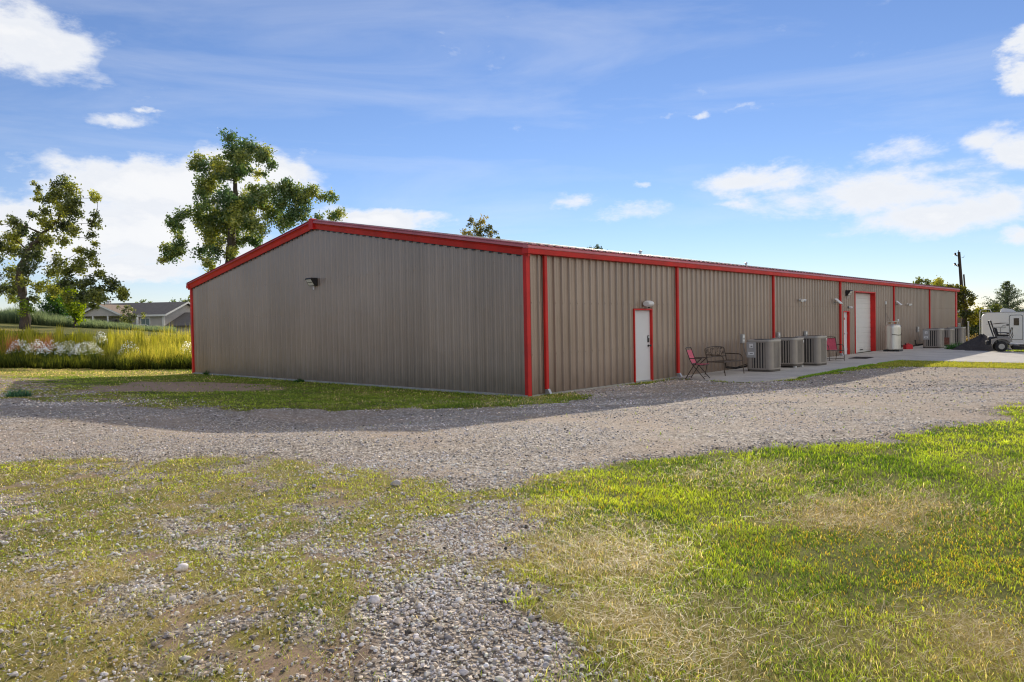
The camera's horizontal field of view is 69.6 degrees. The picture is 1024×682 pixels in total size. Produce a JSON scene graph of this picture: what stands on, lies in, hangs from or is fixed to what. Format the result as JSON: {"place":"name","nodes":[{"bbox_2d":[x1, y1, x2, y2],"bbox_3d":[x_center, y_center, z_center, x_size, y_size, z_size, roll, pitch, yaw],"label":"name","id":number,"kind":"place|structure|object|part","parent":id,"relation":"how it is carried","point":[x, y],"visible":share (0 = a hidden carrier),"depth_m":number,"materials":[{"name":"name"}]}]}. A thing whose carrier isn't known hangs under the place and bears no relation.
{"place":"outdoors","nodes":[
{"label":"outdoors","id":0,"kind":"place"},
{"bbox_2d":[0,323,1023,681],"bbox_3d":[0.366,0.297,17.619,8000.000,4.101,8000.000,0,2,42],"label":"ground","id":1,"kind":"structure","parent":0,"point":[364,653],"depth_m":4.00,"materials":[{"name":"green plant"}]},
{"bbox_2d":[0,332,22,353],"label":"flowers","id":2,"kind":"object","parent":1,"relation":"on","point":[9,345],"visible":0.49,"depth_m":37.02,"materials":[{"name":"brown plant"}]},
{"bbox_2d":[4,388,32,396],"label":"weed tuft","id":3,"kind":"object","parent":1,"relation":"on","point":[19,393],"visible":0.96,"depth_m":15.71,"materials":[{"name":"green plant"}]},
{"bbox_2d":[3,340,33,355],"bbox_3d":[-23.991,0.454,35.942,1.455,1.140,1.318,-1,1,10],"label":"flowering weed","id":4,"kind":"object","parent":1,"relation":"on","point":[22,349],"visible":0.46,"depth_m":35.87,"materials":[{"name":"white plant"}]},
{"bbox_2d":[9,295,35,329],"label":"sapling","id":5,"kind":"object","parent":1,"relation":"on","point":[29,309],"visible":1,"depth_m":46.98,"materials":[{"name":"green plant"}]},
{"bbox_2d":[26,335,42,351],"bbox_3d":[-24.025,0.231,37.261,0.909,1.218,1.011,-2,1,-23],"label":"russet grass clump","id":6,"kind":"object","parent":1,"relation":"on","point":[32,345],"visible":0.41,"depth_m":37.02,"materials":[{"name":"plant"}]},
{"bbox_2d":[25,341,50,357],"bbox_3d":[-23.160,0.484,35.981,1.412,1.127,1.152,0,2,42],"label":"flowering weed","id":7,"kind":"object","parent":1,"relation":"on","point":[33,353],"visible":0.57,"depth_m":35.94,"materials":[{"name":"white plant"}]},
{"bbox_2d":[36,332,58,352],"bbox_3d":[-23.472,0.171,37.203,1.014,1.382,1.021,0,1,23],"label":"russet grass clump","id":8,"kind":"object","parent":1,"relation":"on","point":[50,339],"visible":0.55,"depth_m":37.03,"materials":[{"name":"brown plant"}]},
{"bbox_2d":[36,340,64,359],"bbox_3d":[-22.491,0.484,36.049,1.455,1.161,1.473,0,2,42],"label":"flowering weed","id":9,"kind":"object","parent":1,"relation":"on","point":[43,352],"visible":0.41,"depth_m":35.86,"materials":[{"name":"white plant"}]},
{"bbox_2d":[34,277,70,318],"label":"young tree","id":10,"kind":"object","parent":1,"relation":"on","point":[54,304],"visible":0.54,"depth_m":63.52,"materials":[{"name":"green plant"}]},
{"bbox_2d":[0,173,131,328],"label":"oak tree","id":11,"kind":"object","parent":1,"relation":"on","point":[18,277],"visible":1,"depth_m":49.77,"materials":[{"name":"green plant"}]},
{"bbox_2d":[55,340,81,357],"bbox_3d":[-21.545,0.525,36.017,1.488,1.125,1.529,-2,1,-22],"label":"flowering weed","id":12,"kind":"object","parent":1,"relation":"on","point":[65,351],"visible":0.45,"depth_m":35.92,"materials":[{"name":"white plant"}]},
{"bbox_2d":[56,284,89,327],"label":"young tree","id":13,"kind":"object","parent":1,"relation":"on","point":[74,310],"visible":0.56,"depth_m":56.52,"materials":[{"name":"green plant"}]},
{"bbox_2d":[68,341,101,358],"bbox_3d":[-20.825,0.539,35.953,1.712,1.150,1.822,0,2,42],"label":"flowering weed","id":14,"kind":"object","parent":1,"relation":"on","point":[92,354],"visible":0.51,"depth_m":35.88,"materials":[{"name":"white plant"}]},
{"bbox_2d":[0,305,176,332],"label":"weeds","id":15,"kind":"object","parent":1,"relation":"on","point":[10,315],"visible":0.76,"depth_m":58.32,"materials":[{"name":"green plant"}]},
{"bbox_2d":[0,346,191,369],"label":"weeds","id":16,"kind":"object","parent":1,"relation":"on","point":[15,360],"visible":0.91,"depth_m":33.29,"materials":[{"name":"green plant"}]},
{"bbox_2d":[0,321,191,364],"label":"tall grass","id":17,"kind":"structure","parent":1,"relation":"on","point":[157,345],"depth_m":37.87,"materials":[{"name":"yellow plant"}]},
{"bbox_2d":[93,331,107,350],"bbox_3d":[-21.808,0.004,38.993,1.236,1.155,1.168,-1,1,-15],"label":"flowering weed","id":18,"kind":"object","parent":1,"relation":"on","point":[102,342],"visible":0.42,"depth_m":38.89,"materials":[{"name":"white plant"}]},
{"bbox_2d":[43,300,190,331],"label":"house","id":19,"kind":"structure","parent":1,"relation":"on","point":[163,314],"depth_m":85.59,"materials":[{"name":"grey"}]},
{"bbox_2d":[140,317,150,325],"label":"window","id":20,"kind":"structure","parent":19,"relation":"in","point":[146,320],"depth_m":85.16,"materials":[{"name":"white glass"}]},
{"bbox_2d":[119,340,136,355],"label":"flowering weed","id":21,"kind":"object","parent":1,"relation":"on","point":[128,347],"visible":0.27,"depth_m":35.89,"materials":[{"name":"white plant"}]},
{"bbox_2d":[115,304,145,322],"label":"sapling","id":22,"kind":"object","parent":1,"relation":"on","point":[123,318],"visible":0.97,"depth_m":69.67,"materials":[{"name":"green plant"}]},
{"bbox_2d":[169,295,189,301],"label":"oak tree","id":23,"kind":"object","parent":1,"relation":"on","point":[185,300],"visible":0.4,"depth_m":109.92,"materials":[{"name":"green plant"}]},
{"bbox_2d":[176,563,187,570],"bbox_3d":[-1.821,1.249,4.061,0.051,0.047,0.076,0,2,42],"label":"rock","id":24,"kind":"object","parent":1,"relation":"on","point":[182,566],"visible":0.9,"depth_m":4.05,"materials":[{"name":"stone"}]},
{"bbox_2d":[156,127,347,271],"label":"oak tree","id":25,"kind":"object","parent":1,"relation":"on","point":[234,218],"visible":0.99,"depth_m":59.37,"materials":[{"name":"green plant"}]},
{"bbox_2d":[369,595,379,603],"bbox_3d":[-0.649,1.227,3.482,0.052,0.048,0.039,-1,1,-6],"label":"rock","id":26,"kind":"object","parent":1,"relation":"on","point":[374,599],"visible":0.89,"depth_m":3.47,"materials":[{"name":"stone"}]},
{"bbox_2d":[390,480,400,485],"bbox_3d":[-0.969,1.186,6.144,0.056,0.054,0.089,0,2,42],"label":"rock","id":27,"kind":"object","parent":1,"relation":"on","point":[396,482],"visible":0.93,"depth_m":6.13,"materials":[{"name":"stone"}]},
{"bbox_2d":[460,214,500,238],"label":"oak tree","id":28,"kind":"object","parent":1,"relation":"on","point":[477,232],"visible":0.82,"depth_m":71.66,"materials":[{"name":"green plant"}]},
{"bbox_2d":[0,379,1023,681],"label":"dry grass","id":29,"kind":"structure","parent":1,"relation":"on","point":[562,571],"depth_m":3.92,"materials":[{"name":"plant"}]},
{"bbox_2d":[186,218,959,397],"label":"metal building","id":30,"kind":"structure","parent":1,"relation":"on","point":[384,306],"depth_m":22.11,"materials":[{"name":"metal"}]},
{"bbox_2d":[305,278,316,289],"bbox_3d":[-6.413,-1.824,23.505,0.340,0.373,0.230,0,2,42],"label":"wall floodlight","id":31,"kind":"object","parent":30,"relation":"attached to","point":[311,282],"depth_m":23.44,"materials":[{"name":"black metal"}]},
{"bbox_2d":[633,309,652,382],"bbox_3d":[3.798,0.123,21.388,0.150,2.123,0.980,0,2,42],"label":"entry door","id":32,"kind":"structure","parent":30,"relation":"in","point":[642,318],"depth_m":21.47,"materials":[{"name":"metal"}]},
{"bbox_2d":[643,300,653,307],"bbox_3d":[3.945,-1.062,21.299,0.310,0.220,0.265,0,2,42],"label":"bulkhead light","id":33,"kind":"object","parent":30,"relation":"attached to","point":[649,304],"visible":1,"depth_m":21.20,"materials":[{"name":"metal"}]},
{"bbox_2d":[740,334,746,355],"bbox_3d":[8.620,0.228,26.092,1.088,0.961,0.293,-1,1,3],"label":"disconnect box","id":34,"kind":"object","parent":30,"relation":"attached to","point":[742,338],"visible":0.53,"depth_m":26.01,"materials":[{"name":"grey metal"}]},
{"bbox_2d":[843,311,849,354],"bbox_3d":[15.526,-0.365,34.321,0.163,2.073,0.850,0,2,42],"label":"entry door","id":35,"kind":"structure","parent":30,"relation":"in","point":[846,314],"depth_m":34.55,"materials":[{"name":"metal"}]},
{"bbox_2d":[845,290,852,295],"bbox_3d":[15.667,-2.172,34.195,0.230,0.373,0.340,0,2,42],"label":"wall floodlight","id":36,"kind":"object","parent":30,"relation":"attached to","point":[848,292],"depth_m":34.11,"materials":[{"name":"black metal"}]},
{"bbox_2d":[856,293,870,352],"bbox_3d":[17.294,-0.906,36.515,0.070,2.920,3.045,0,2,42],"label":"overhead door","id":37,"kind":"structure","parent":30,"relation":"in","point":[863,343],"depth_m":36.75,"materials":[{"name":"white metal"}]},
{"bbox_2d":[587,244,602,249],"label":"oak tree","id":38,"kind":"object","parent":1,"relation":"on","point":[598,247],"visible":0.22,"depth_m":80.28,"materials":[{"name":"green plant"}]},
{"bbox_2d":[673,345,1023,381],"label":"concrete walk","id":39,"kind":"structure","parent":1,"relation":"on","point":[919,353],"depth_m":28.60,"materials":[{"name":"grey concrete"}]},
{"bbox_2d":[685,347,709,378],"bbox_3d":[5.487,0.649,21.760,0.600,0.949,0.618,0,2,30],"label":"folding chair","id":40,"kind":"object","parent":39,"relation":"on","point":[692,358],"visible":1,"depth_m":21.85,"materials":[{"name":"fabric"}]},
{"bbox_2d":[705,346,743,375],"bbox_3d":[6.734,0.610,23.323,0.732,0.900,1.252,0,2,44],"label":"garden bench","id":41,"kind":"object","parent":39,"relation":"on","point":[726,361],"visible":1,"depth_m":23.36,"materials":[{"name":"brown metal"}]},
{"bbox_2d":[725,339,780,371],"bbox_3d":[8.081,0.466,24.804,1.727,1.064,0.890,0,2,42],"label":"air conditioner","id":42,"kind":"object","parent":39,"relation":"on","point":[763,355],"visible":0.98,"depth_m":24.22,"materials":[{"name":"black metal"}]},
{"bbox_2d":[772,337,803,367],"bbox_3d":[9.634,0.401,26.612,1.591,1.054,0.884,0,2,42],"label":"air conditioner","id":43,"kind":"object","parent":39,"relation":"on","point":[792,351],"visible":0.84,"depth_m":25.99,"materials":[{"name":"black metal"}]},
{"bbox_2d":[795,335,826,365],"bbox_3d":[10.747,0.342,27.626,1.871,1.084,0.924,0,2,42],"label":"air conditioner","id":44,"kind":"object","parent":39,"relation":"on","point":[815,350],"visible":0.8,"depth_m":26.90,"materials":[{"name":"black metal"}]},
{"bbox_2d":[827,336,844,360],"bbox_3d":[13.058,0.306,29.960,0.628,0.972,0.753,-1,1,0],"label":"patio chair","id":45,"kind":"object","parent":39,"relation":"on","point":[832,344],"visible":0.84,"depth_m":30.21,"materials":[{"name":"fabric"}]},
{"bbox_2d":[848,357,872,358],"bbox_3d":[14.870,0.710,31.355,0.720,0.023,1.240,0,2,38],"label":"door mat","id":46,"kind":"object","parent":39,"relation":"on","point":[860,357],"depth_m":31.16,"materials":[{"name":"rubber"}]},
{"bbox_2d":[883,319,902,351],"bbox_3d":[19.137,-0.293,36.954,0.748,1.615,0.742,0,2,42],"label":"gas cylinder","id":47,"kind":"object","parent":39,"relation":"on","point":[893,333],"visible":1,"depth_m":36.70,"materials":[{"name":"silver metal"}]},
{"bbox_2d":[903,343,912,348],"bbox_3d":[21.015,0.260,39.069,0.400,0.343,0.240,-1,1,-13],"label":"fuel can","id":48,"kind":"object","parent":39,"relation":"on","point":[907,346],"visible":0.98,"depth_m":38.97,"materials":[{"name":"red plastic"}]},
{"bbox_2d":[901,328,943,347],"bbox_3d":[22.478,-0.152,40.381,2.047,1.054,0.910,0,2,42],"label":"air conditioner","id":49,"kind":"object","parent":39,"relation":"on","point":[933,337],"visible":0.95,"depth_m":39.68,"materials":[{"name":"black metal"}]},
{"bbox_2d":[915,328,954,345],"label":"air conditioner","id":50,"kind":"object","parent":39,"relation":"on","point":[949,336],"visible":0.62,"depth_m":41.87,"materials":[{"name":"black metal"}]},
{"bbox_2d":[944,341,964,348],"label":"weed tuft","id":51,"kind":"object","parent":39,"relation":"on","point":[950,346],"visible":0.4,"depth_m":38.09,"materials":[{"name":"green plant"}]},
{"bbox_2d":[947,327,965,344],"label":"air conditioner","id":52,"kind":"object","parent":39,"relation":"on","point":[960,334],"visible":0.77,"depth_m":44.04,"materials":[{"name":"black metal"}]},
{"bbox_2d":[985,320,1023,351],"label":"riding mower","id":53,"kind":"object","parent":39,"relation":"on","point":[999,342],"visible":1,"depth_m":34.62,"materials":[{"name":"black metal"}]},
{"bbox_2d":[913,275,945,286],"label":"oak tree","id":54,"kind":"object","parent":1,"relation":"on","point":[938,281],"visible":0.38,"depth_m":87.32,"materials":[{"name":"green plant"}]},
{"bbox_2d":[954,250,963,309],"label":"utility pole","id":55,"kind":"object","parent":1,"relation":"on","point":[959,265],"visible":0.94,"depth_m":74.90,"materials":[{"name":"brown wood"}]},
{"bbox_2d":[945,282,981,337],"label":"oak tree","id":56,"kind":"object","parent":1,"relation":"on","point":[965,313],"visible":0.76,"depth_m":65.62,"materials":[{"name":"green plant"}]},
{"bbox_2d":[958,303,1002,338],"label":"oak tree","id":57,"kind":"object","parent":1,"relation":"on","point":[973,330],"visible":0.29,"depth_m":71.54,"materials":[{"name":"green plant"}]},
{"bbox_2d":[951,334,1011,350],"bbox_3d":[23.871,0.055,37.245,3.189,0.874,2.295,-1,1,2],"label":"dirt pile","id":58,"kind":"object","parent":1,"relation":"on","point":[976,343],"visible":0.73,"depth_m":36.93,"materials":[{"name":"soil"}]},
{"bbox_2d":[978,281,1023,311],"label":"cedar tree","id":59,"kind":"object","parent":1,"relation":"on","point":[1011,294],"visible":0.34,"depth_m":73.77,"materials":[{"name":"green plant"}]},
{"bbox_2d":[979,308,1023,343],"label":"travel trailer","id":60,"kind":"object","parent":1,"relation":"on","point":[1004,320],"visible":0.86,"depth_m":53.26,"materials":[{"name":"white metal"}]},
{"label":"door","id":61,"kind":"part","parent":60,"relation":"part of","materials":[{"name":"white metal"}]},
{"bbox_2d":[0,366,1023,681],"bbox_3d":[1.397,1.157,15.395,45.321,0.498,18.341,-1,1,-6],"label":"gravel driveway","id":62,"kind":"structure","parent":0,"point":[705,433],"depth_m":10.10,"materials":[{"name":"grey gravel"}]},
{"bbox_2d":[0,0,1023,310],"label":"sky","id":63,"kind":"structure","parent":0,"point":[871,139],"materials":[{"name":"blue"}]},
{"bbox_2d":[957,313,961,326],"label":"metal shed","id":64,"kind":"structure","parent":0,"point":[959,320],"depth_m":73.95,"materials":[{"name":"grey metal"}]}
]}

